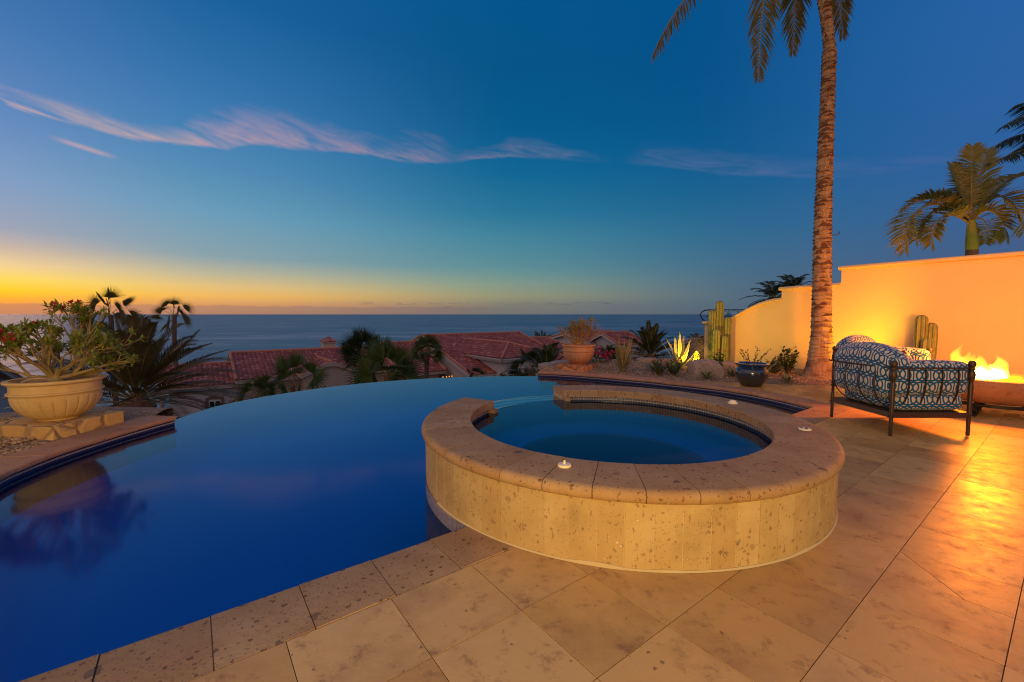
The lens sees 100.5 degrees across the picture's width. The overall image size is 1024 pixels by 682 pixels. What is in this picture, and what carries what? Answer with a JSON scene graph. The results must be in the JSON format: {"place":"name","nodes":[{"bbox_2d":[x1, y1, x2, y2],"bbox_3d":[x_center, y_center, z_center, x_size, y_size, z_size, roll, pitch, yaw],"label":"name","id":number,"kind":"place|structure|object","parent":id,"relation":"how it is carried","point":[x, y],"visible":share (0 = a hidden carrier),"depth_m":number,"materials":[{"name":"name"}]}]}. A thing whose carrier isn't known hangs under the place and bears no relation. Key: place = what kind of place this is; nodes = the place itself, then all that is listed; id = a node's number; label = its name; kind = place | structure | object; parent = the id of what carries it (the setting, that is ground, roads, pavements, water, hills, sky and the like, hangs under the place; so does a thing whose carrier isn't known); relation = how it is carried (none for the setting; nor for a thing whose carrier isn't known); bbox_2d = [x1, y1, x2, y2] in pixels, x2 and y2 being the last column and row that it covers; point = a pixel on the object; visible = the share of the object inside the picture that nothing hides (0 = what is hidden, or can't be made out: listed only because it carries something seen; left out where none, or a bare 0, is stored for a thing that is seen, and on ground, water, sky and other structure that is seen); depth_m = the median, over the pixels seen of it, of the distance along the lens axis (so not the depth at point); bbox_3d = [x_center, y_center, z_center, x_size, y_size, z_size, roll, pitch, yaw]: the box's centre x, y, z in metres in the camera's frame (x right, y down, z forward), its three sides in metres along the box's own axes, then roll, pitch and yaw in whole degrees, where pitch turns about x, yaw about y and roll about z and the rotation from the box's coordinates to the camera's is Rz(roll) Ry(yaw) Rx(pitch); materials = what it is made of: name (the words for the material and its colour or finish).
{"place":"outdoors","nodes":[
{"label":"outdoors","id":0,"kind":"place"},
{"bbox_2d":[0,406,173,455],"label":"planter ground","id":1,"kind":"structure","parent":0,"point":[131,413],"depth_m":5.74,"materials":[{"name":"soil"}]},
{"bbox_2d":[0,417,48,457],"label":"gravel by pool","id":2,"kind":"structure","parent":1,"relation":"on","point":[14,440],"depth_m":4.43,"materials":[{"name":"beige gravel"}]},
{"bbox_2d":[0,410,123,439],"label":"pedestal","id":3,"kind":"object","parent":1,"relation":"on","point":[89,420],"visible":0.57,"depth_m":4.73,"materials":[{"name":"beige stone"}]},
{"bbox_2d":[0,373,106,421],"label":"urn planter","id":4,"kind":"object","parent":3,"relation":"on","point":[42,400],"visible":0.94,"depth_m":4.69,"materials":[{"name":"yellow stone"}]},
{"bbox_2d":[20,378,49,382],"bbox_3d":[-5.313,0.449,4.754,0.018,0.073,0.284,3,5,41],"label":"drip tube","id":5,"kind":"object","parent":4,"relation":"on","point":[34,378],"visible":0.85,"depth_m":4.74,"materials":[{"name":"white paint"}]},
{"bbox_2d":[0,298,144,381],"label":"desert rose","id":6,"kind":"object","parent":4,"relation":"on","point":[100,343],"visible":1,"depth_m":4.83,"materials":[{"name":"green plant"}]},
{"bbox_2d":[0,314,735,407],"bbox_3d":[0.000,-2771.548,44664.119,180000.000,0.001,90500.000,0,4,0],"label":"sea","id":7,"kind":"structure","parent":0,"point":[235,332],"depth_m":1092.69,"materials":[{"name":"liquid"}]},
{"bbox_2d":[0,0,1023,313],"label":"sky","id":8,"kind":"structure","parent":0,"point":[215,156],"materials":[{"name":"blue"}]},
{"bbox_2d":[190,381,1023,681],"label":"deck paving","id":9,"kind":"structure","parent":0,"point":[940,601],"depth_m":1.95,"materials":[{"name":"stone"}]},
{"bbox_2d":[735,361,769,386],"bbox_3d":[4.500,0.623,8.005,0.584,0.426,0.584,0,4,0],"label":"glazed pot","id":10,"kind":"object","parent":9,"relation":"on","point":[751,374],"visible":0.99,"depth_m":7.81,"materials":[{"name":"blue ceramic"}]},
{"bbox_2d":[740,346,770,363],"bbox_3d":[4.535,0.276,8.038,0.544,0.367,0.446,1,4,17],"label":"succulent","id":11,"kind":"object","parent":10,"relation":"in","point":[747,359],"visible":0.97,"depth_m":7.96,"materials":[{"name":"green plant"}]},
{"bbox_2d":[831,335,932,391],"bbox_3d":[5.660,0.418,6.606,0.952,1.006,1.010,-2,4,-28],"label":"armchair","id":12,"kind":"object","parent":9,"relation":"on","point":[918,354],"visible":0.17,"depth_m":6.61,"materials":[{"name":"fabric"}]},
{"bbox_2d":[828,342,976,435],"bbox_3d":[4.540,0.513,5.093,1.010,1.006,0.952,0,4,0],"label":"armchair","id":13,"kind":"object","parent":9,"relation":"on","point":[889,381],"visible":1,"depth_m":4.70,"materials":[{"name":"blue fabric"}]},
{"bbox_2d":[959,371,1023,416],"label":"fire bowl","id":14,"kind":"object","parent":9,"relation":"on","point":[996,389],"visible":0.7,"depth_m":5.42,"materials":[{"name":"stone"}]},
{"bbox_2d":[540,361,831,386],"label":"garden ground","id":15,"kind":"structure","parent":0,"point":[684,377],"depth_m":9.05,"materials":[{"name":"brown gravel"}]},
{"bbox_2d":[538,362,556,369],"bbox_3d":[0.926,0.643,10.955,0.406,0.144,0.619,3,5,37],"label":"edging stone","id":16,"kind":"object","parent":15,"relation":"on","point":[540,365],"visible":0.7,"depth_m":10.81,"materials":[{"name":"beige stone"}]},
{"bbox_2d":[551,360,568,363],"bbox_3d":[1.286,0.610,11.473,0.644,0.146,0.400,-3,5,-40],"label":"edging stone","id":17,"kind":"object","parent":15,"relation":"on","point":[559,361],"visible":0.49,"depth_m":11.34,"materials":[{"name":"beige stone"}]},
{"bbox_2d":[557,362,597,371],"bbox_3d":[1.600,0.655,10.392,0.740,0.210,0.780,3,4,35],"label":"pedestal","id":18,"kind":"object","parent":15,"relation":"on","point":[569,366],"visible":0.55,"depth_m":10.12,"materials":[{"name":"beige stone"}]},
{"bbox_2d":[562,343,595,363],"bbox_3d":[1.620,0.315,10.360,0.836,0.470,0.836,0,4,0],"label":"urn planter","id":19,"kind":"object","parent":18,"relation":"on","point":[573,353],"visible":0.97,"depth_m":10.06,"materials":[{"name":"ceramic"}]},
{"bbox_2d":[555,316,601,344],"bbox_3d":[1.613,-0.235,10.389,1.138,0.783,0.850,0,4,0],"label":"bare shrub","id":20,"kind":"object","parent":19,"relation":"on","point":[580,327],"visible":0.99,"depth_m":10.28,"materials":[{"name":"brown plant"}]},
{"bbox_2d":[589,345,599,362],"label":"bougainvillea","id":21,"kind":"object","parent":15,"relation":"on","point":[595,354],"visible":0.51,"depth_m":11.25,"materials":[{"name":"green plant"}]},
{"bbox_2d":[594,347,614,362],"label":"bougainvillea","id":22,"kind":"object","parent":15,"relation":"on","point":[605,355],"visible":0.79,"depth_m":11.62,"materials":[{"name":"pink plant"}]},
{"bbox_2d":[611,335,637,371],"bbox_3d":[2.576,0.278,9.748,0.740,0.892,0.700,0,4,0],"label":"sword plant","id":23,"kind":"object","parent":15,"relation":"on","point":[623,358],"visible":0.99,"depth_m":9.73,"materials":[{"name":"green plant"}]},
{"bbox_2d":[613,320,677,359],"bbox_3d":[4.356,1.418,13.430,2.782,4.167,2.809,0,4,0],"label":"agave","id":24,"kind":"object","parent":15,"relation":"on","point":[651,338],"visible":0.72,"depth_m":13.27,"materials":[{"name":"green plant"}]},
{"bbox_2d":[636,357,656,361],"bbox_3d":[3.848,0.562,12.204,0.551,0.149,0.440,1,4,21],"label":"edging stone","id":25,"kind":"object","parent":15,"relation":"on","point":[645,359],"visible":0.74,"depth_m":12.07,"materials":[{"name":"beige stone"}]},
{"bbox_2d":[643,359,670,370],"bbox_3d":[3.302,0.574,9.802,0.898,0.276,0.817,0,4,0],"label":"aloe","id":26,"kind":"object","parent":15,"relation":"on","point":[650,366],"visible":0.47,"depth_m":9.81,"materials":[{"name":"green plant"}]},
{"bbox_2d":[651,358,667,375],"bbox_3d":[3.199,0.571,9.293,0.400,0.392,0.392,-2,4,-34],"label":"crown of thorns","id":27,"kind":"object","parent":15,"relation":"on","point":[658,369],"visible":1,"depth_m":9.28,"materials":[{"name":"green plant"}]},
{"bbox_2d":[657,358,673,361],"bbox_3d":[4.497,0.570,12.293,0.609,0.122,0.438,-2,4,-30],"label":"edging stone","id":28,"kind":"object","parent":15,"relation":"on","point":[658,359],"visible":0.38,"depth_m":12.15,"materials":[{"name":"beige stone"}]},
{"bbox_2d":[663,358,682,375],"bbox_3d":[3.523,0.568,9.240,0.349,0.406,0.533,0,4,0],"label":"crown of thorns","id":29,"kind":"object","parent":15,"relation":"on","point":[677,367],"visible":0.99,"depth_m":9.24,"materials":[{"name":"green plant"}]},
{"bbox_2d":[652,333,705,367],"bbox_3d":[4.069,0.216,10.236,1.224,0.919,0.670,-1,4,-19],"label":"agave","id":30,"kind":"object","parent":15,"relation":"on","point":[678,352],"visible":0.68,"depth_m":10.24,"materials":[{"name":"yellow plant"}]},
{"bbox_2d":[693,351,699,359],"bbox_3d":[4.304,0.471,10.046,0.238,0.486,0.161,2,4,24],"label":"aeonium","id":31,"kind":"object","parent":15,"relation":"on","point":[696,353],"visible":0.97,"depth_m":10.00,"materials":[{"name":"yellow plant"}]},
{"bbox_2d":[690,337,703,359],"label":"stone pillar","id":32,"kind":"structure","parent":15,"relation":"on","point":[696,343],"depth_m":12.21,"materials":[{"name":"brown stone"}]},
{"bbox_2d":[687,359,723,376],"bbox_3d":[4.220,0.638,9.308,0.608,0.448,0.448,0,4,0],"label":"boulder","id":33,"kind":"object","parent":15,"relation":"on","point":[695,367],"visible":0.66,"depth_m":9.09,"materials":[{"name":"stone"}]},
{"bbox_2d":[698,370,718,378],"bbox_3d":[4.077,0.678,8.749,0.518,0.199,0.433,0,4,0],"label":"aloe","id":34,"kind":"object","parent":15,"relation":"on","point":[706,375],"visible":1,"depth_m":8.75,"materials":[{"name":"green plant"}]},
{"bbox_2d":[712,348,725,366],"bbox_3d":[4.616,0.450,9.507,0.315,0.598,0.239,-1,4,-12],"label":"crown of thorns","id":35,"kind":"object","parent":15,"relation":"on","point":[720,359],"visible":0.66,"depth_m":9.49,"materials":[{"name":"green plant"}]},
{"bbox_2d":[708,301,731,360],"bbox_3d":[5.442,-0.198,11.138,0.576,1.720,0.466,0,4,0],"label":"cactus","id":36,"kind":"object","parent":15,"relation":"on","point":[717,339],"visible":0.84,"depth_m":11.12,"materials":[{"name":"green plant"}]},
{"bbox_2d":[717,361,735,372],"bbox_3d":[4.830,0.630,9.759,0.416,0.320,0.320,0,4,0],"label":"boulder","id":37,"kind":"object","parent":15,"relation":"on","point":[727,364],"visible":0.33,"depth_m":9.60,"materials":[{"name":"stone"}]},
{"bbox_2d":[725,367,736,375],"bbox_3d":[4.658,0.647,9.130,0.432,0.212,0.423,2,4,34],"label":"aloe","id":38,"kind":"object","parent":15,"relation":"on","point":[730,372],"visible":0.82,"depth_m":9.07,"materials":[{"name":"green plant"}]},
{"bbox_2d":[650,0,854,379],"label":"coconut palm","id":39,"kind":"object","parent":15,"relation":"on","point":[818,364],"visible":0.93,"depth_m":8.63,"materials":[{"name":"brown plant"}]},
{"bbox_2d":[739,280,792,307],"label":"feather palm","id":40,"kind":"object","parent":15,"relation":"on","point":[774,291],"visible":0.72,"depth_m":15.42,"materials":[{"name":"green plant"}]},
{"bbox_2d":[760,361,779,372],"bbox_3d":[5.334,0.577,9.039,0.800,0.363,0.879,3,5,37],"label":"aloe","id":41,"kind":"object","parent":15,"relation":"on","point":[768,369],"visible":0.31,"depth_m":8.95,"materials":[{"name":"green plant"}]},
{"bbox_2d":[765,356,785,373],"bbox_3d":[5.797,0.546,9.391,0.375,0.423,0.374,-2,4,-30],"label":"euphorbia shrub","id":42,"kind":"object","parent":15,"relation":"on","point":[777,365],"visible":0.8,"depth_m":9.36,"materials":[{"name":"green plant"}]},
{"bbox_2d":[773,373,800,381],"bbox_3d":[5.398,0.713,8.432,0.503,0.169,0.490,2,4,31],"label":"aloe","id":43,"kind":"object","parent":15,"relation":"on","point":[787,379],"visible":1,"depth_m":8.37,"materials":[{"name":"green plant"}]},
{"bbox_2d":[777,346,799,373],"bbox_3d":[6.118,0.426,9.411,0.427,0.659,0.432,0,4,0],"label":"euphorbia shrub","id":44,"kind":"object","parent":15,"relation":"on","point":[788,367],"visible":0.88,"depth_m":9.37,"materials":[{"name":"green plant"}]},
{"bbox_2d":[702,251,1023,373],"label":"garden wall","id":45,"kind":"structure","parent":15,"relation":"on","point":[971,307],"depth_m":8.47,"materials":[{"name":"paint"}]},
{"bbox_2d":[700,309,744,320],"bbox_3d":[7.191,-0.695,12.982,2.945,0.542,0.029,0,4,0],"label":"iron railing","id":46,"kind":"object","parent":45,"relation":"attached to","point":[724,309],"visible":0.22,"depth_m":12.96,"materials":[{"name":"grey metal"}]},
{"bbox_2d":[914,315,937,359],"bbox_3d":[7.752,0.189,7.921,0.337,1.350,0.471,1,4,22],"label":"cactus","id":47,"kind":"object","parent":15,"relation":"on","point":[925,334],"visible":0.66,"depth_m":7.97,"materials":[{"name":"green plant"}]},
{"bbox_2d":[883,141,1023,257],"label":"feather palm","id":48,"kind":"object","parent":15,"relation":"on","point":[968,196],"visible":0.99,"depth_m":9.05,"materials":[{"name":"green plant"}]},
{"bbox_2d":[984,103,1023,165],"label":"feather palm","id":49,"kind":"object","parent":15,"relation":"on","point":[1014,155],"visible":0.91,"depth_m":9.79,"materials":[{"name":"green plant"}]},
{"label":"hillside","id":50,"kind":"structure","parent":0,"visible":0},
{"bbox_2d":[0,362,23,412],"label":"villa","id":51,"kind":"object","parent":50,"relation":"on","point":[5,375],"visible":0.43,"depth_m":23.44,"materials":[{"name":"tile"}]},
{"bbox_2d":[68,285,142,406],"bbox_3d":[-25.365,3.577,27.112,3.703,14.363,3.879,0,4,0],"label":"fan palm","id":52,"kind":"object","parent":50,"relation":"on","point":[110,293],"visible":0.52,"depth_m":26.89,"materials":[{"name":"green plant"}]},
{"bbox_2d":[0,312,254,417],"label":"date palm","id":53,"kind":"object","parent":50,"relation":"on","point":[150,369],"visible":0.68,"depth_m":11.93,"materials":[{"name":"green plant"}]},
{"bbox_2d":[149,296,195,368],"bbox_3d":[-21.334,3.450,27.358,2.792,12.759,2.748,0,4,0],"label":"fan palm","id":54,"kind":"object","parent":50,"relation":"on","point":[162,307],"visible":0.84,"depth_m":26.94,"materials":[{"name":"green plant"}]},
{"bbox_2d":[159,361,243,418],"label":"villa wing","id":55,"kind":"structure","parent":50,"relation":"on","point":[211,400],"depth_m":26.73,"materials":[{"name":"red tile"}]},
{"bbox_2d":[205,395,223,408],"bbox_3d":[-18.605,4.156,26.703,0.955,1.540,0.110,-3,4,-37],"label":"window","id":56,"kind":"structure","parent":55,"relation":"in","point":[211,402],"depth_m":26.64,"materials":[{"name":"grey glass"}]},
{"bbox_2d":[205,400,234,408],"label":"shrub","id":57,"kind":"object","parent":50,"relation":"on","point":[217,404],"visible":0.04,"depth_m":20.32,"materials":[{"name":"green plant"}]},
{"bbox_2d":[231,374,280,401],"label":"fan palm","id":58,"kind":"object","parent":50,"relation":"on","point":[247,386],"visible":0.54,"depth_m":15.58,"materials":[{"name":"green plant"}]},
{"bbox_2d":[246,348,329,396],"bbox_3d":[-8.806,2.980,17.226,3.426,5.471,3.340,3,4,36],"label":"fan palm","id":59,"kind":"object","parent":50,"relation":"on","point":[284,366],"visible":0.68,"depth_m":17.00,"materials":[{"name":"green plant"}]},
{"bbox_2d":[227,336,393,400],"bbox_3d":[-15.285,6.529,32.941,10.545,13.522,9.810,-3,4,-37],"label":"villa","id":60,"kind":"object","parent":50,"relation":"on","point":[254,362],"visible":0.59,"depth_m":29.46,"materials":[{"name":"tile"}]},
{"bbox_2d":[333,326,389,372],"bbox_3d":[-6.678,2.544,19.171,2.387,6.697,2.542,0,4,0],"label":"fan palm","id":61,"kind":"object","parent":50,"relation":"on","point":[354,343],"visible":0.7,"depth_m":18.69,"materials":[{"name":"green plant"}]},
{"bbox_2d":[341,333,427,385],"bbox_3d":[-4.599,2.235,15.625,3.229,5.094,3.266,0,4,0],"label":"fan palm","id":62,"kind":"object","parent":50,"relation":"on","point":[368,369],"visible":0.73,"depth_m":15.36,"materials":[{"name":"green plant"}]},
{"bbox_2d":[380,340,446,380],"bbox_3d":[-9.369,6.509,37.144,3.545,13.035,9.209,-3,4,-37],"label":"villa","id":63,"kind":"object","parent":50,"relation":"on","point":[434,371],"visible":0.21,"depth_m":34.32,"materials":[{"name":"tile"}]},
{"bbox_2d":[0,370,849,681],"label":"swimming pool","id":64,"kind":"structure","parent":50,"relation":"on","point":[184,548],"depth_m":4.13,"materials":[{"name":"liquid"}]},
{"bbox_2d":[422,385,844,572],"bbox_3d":[0.881,1.291,3.849,3.306,1.262,3.306,0,4,0],"label":"spa","id":65,"kind":"object","parent":64,"relation":"in","point":[743,485],"visible":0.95,"depth_m":2.54,"materials":[{"name":"stone"}]},
{"bbox_2d":[494,395,561,408],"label":"spill water","id":66,"kind":"structure","parent":65,"relation":"in","point":[498,404],"depth_m":5.02,"materials":[{"name":"blue liquid"}]},
{"bbox_2d":[558,460,570,468],"bbox_3d":[0.311,0.723,2.527,0.082,0.038,0.082,0,4,0],"label":"jet cap","id":67,"kind":"object","parent":65,"relation":"on","point":[564,464],"visible":1,"depth_m":2.51,"materials":[{"name":"beige plastic"}]},
{"bbox_2d":[728,400,737,403],"bbox_3d":[2.229,0.613,4.301,0.096,0.036,0.096,0,4,0],"label":"jet cap","id":68,"kind":"object","parent":65,"relation":"on","point":[732,402],"visible":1,"depth_m":4.28,"materials":[{"name":"beige plastic"}]},
{"bbox_2d":[798,427,811,430],"bbox_3d":[2.286,0.686,3.329,0.092,0.012,0.092,0,4,0],"label":"jet cap","id":69,"kind":"object","parent":65,"relation":"on","point":[804,429],"visible":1,"depth_m":3.31,"materials":[{"name":"beige plastic"}]},
{"bbox_2d":[407,334,447,378],"bbox_3d":[-4.409,2.860,22.251,2.191,6.656,2.135,0,4,0],"label":"fan palm","id":70,"kind":"object","parent":50,"relation":"on","point":[427,341],"visible":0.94,"depth_m":21.89,"materials":[{"name":"green plant"}]},
{"bbox_2d":[463,365,485,376],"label":"fan palm","id":71,"kind":"object","parent":50,"relation":"on","point":[478,370],"visible":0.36,"depth_m":20.18,"materials":[{"name":"green plant"}]},
{"bbox_2d":[410,331,565,377],"bbox_3d":[-2.300,6.047,40.111,11.345,13.585,12.695,-3,4,-37],"label":"villa","id":72,"kind":"object","parent":50,"relation":"on","point":[457,362],"visible":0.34,"depth_m":37.18,"materials":[{"name":"tile"}]},
{"bbox_2d":[462,338,541,375],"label":"hipped wing","id":73,"kind":"structure","parent":50,"relation":"on","point":[496,355],"depth_m":33.76,"materials":[{"name":"red tile"}]},
{"bbox_2d":[500,368,526,375],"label":"shrub","id":74,"kind":"object","parent":50,"relation":"on","point":[512,373],"visible":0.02,"depth_m":16.15,"materials":[{"name":"green plant"}]},
{"bbox_2d":[505,345,556,375],"bbox_3d":[0.769,2.256,15.183,1.913,4.287,2.120,4,5,45],"label":"fan palm","id":75,"kind":"object","parent":50,"relation":"on","point":[516,363],"visible":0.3,"depth_m":14.99,"materials":[{"name":"green plant"}]},
{"bbox_2d":[499,342,563,375],"bbox_3d":[1.113,2.004,13.720,2.986,4.040,2.765,-4,5,-44],"label":"feather palm","id":76,"kind":"object","parent":50,"relation":"on","point":[550,353],"visible":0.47,"depth_m":13.50,"materials":[{"name":"green plant"}]},
{"bbox_2d":[533,330,552,336],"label":"shrub","id":77,"kind":"object","parent":50,"relation":"on","point":[538,334],"visible":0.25,"depth_m":61.70,"materials":[{"name":"green plant"}]},
{"bbox_2d":[530,336,565,354],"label":"villa annex","id":78,"kind":"object","parent":50,"relation":"on","point":[546,340],"visible":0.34,"depth_m":45.13,"materials":[{"name":"tile"}]},
{"bbox_2d":[549,330,612,360],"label":"villa","id":79,"kind":"object","parent":50,"relation":"on","point":[559,337],"visible":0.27,"depth_m":53.27,"materials":[{"name":"tile"}]},
{"bbox_2d":[594,345,616,361],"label":"feather palm","id":80,"kind":"object","parent":50,"relation":"on","point":[609,348],"visible":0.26,"depth_m":14.94,"materials":[{"name":"green plant"}]},
{"bbox_2d":[589,331,642,360],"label":"villa","id":81,"kind":"object","parent":50,"relation":"on","point":[603,339],"visible":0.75,"depth_m":49.24,"materials":[{"name":"tile"}]},
{"bbox_2d":[671,335,704,356],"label":"villa","id":82,"kind":"object","parent":50,"relation":"on","point":[685,345],"visible":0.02,"depth_m":49.89,"materials":[{"name":"tile"}]},
{"bbox_2d":[681,332,703,356],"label":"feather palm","id":83,"kind":"object","parent":50,"relation":"on","point":[696,335],"visible":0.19,"depth_m":24.21,"materials":[{"name":"green plant"}]},
{"bbox_2d":[765,274,811,297],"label":"feather palm","id":84,"kind":"object","parent":50,"relation":"on","point":[798,281],"visible":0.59,"depth_m":17.76,"materials":[{"name":"green plant"}]}
]}

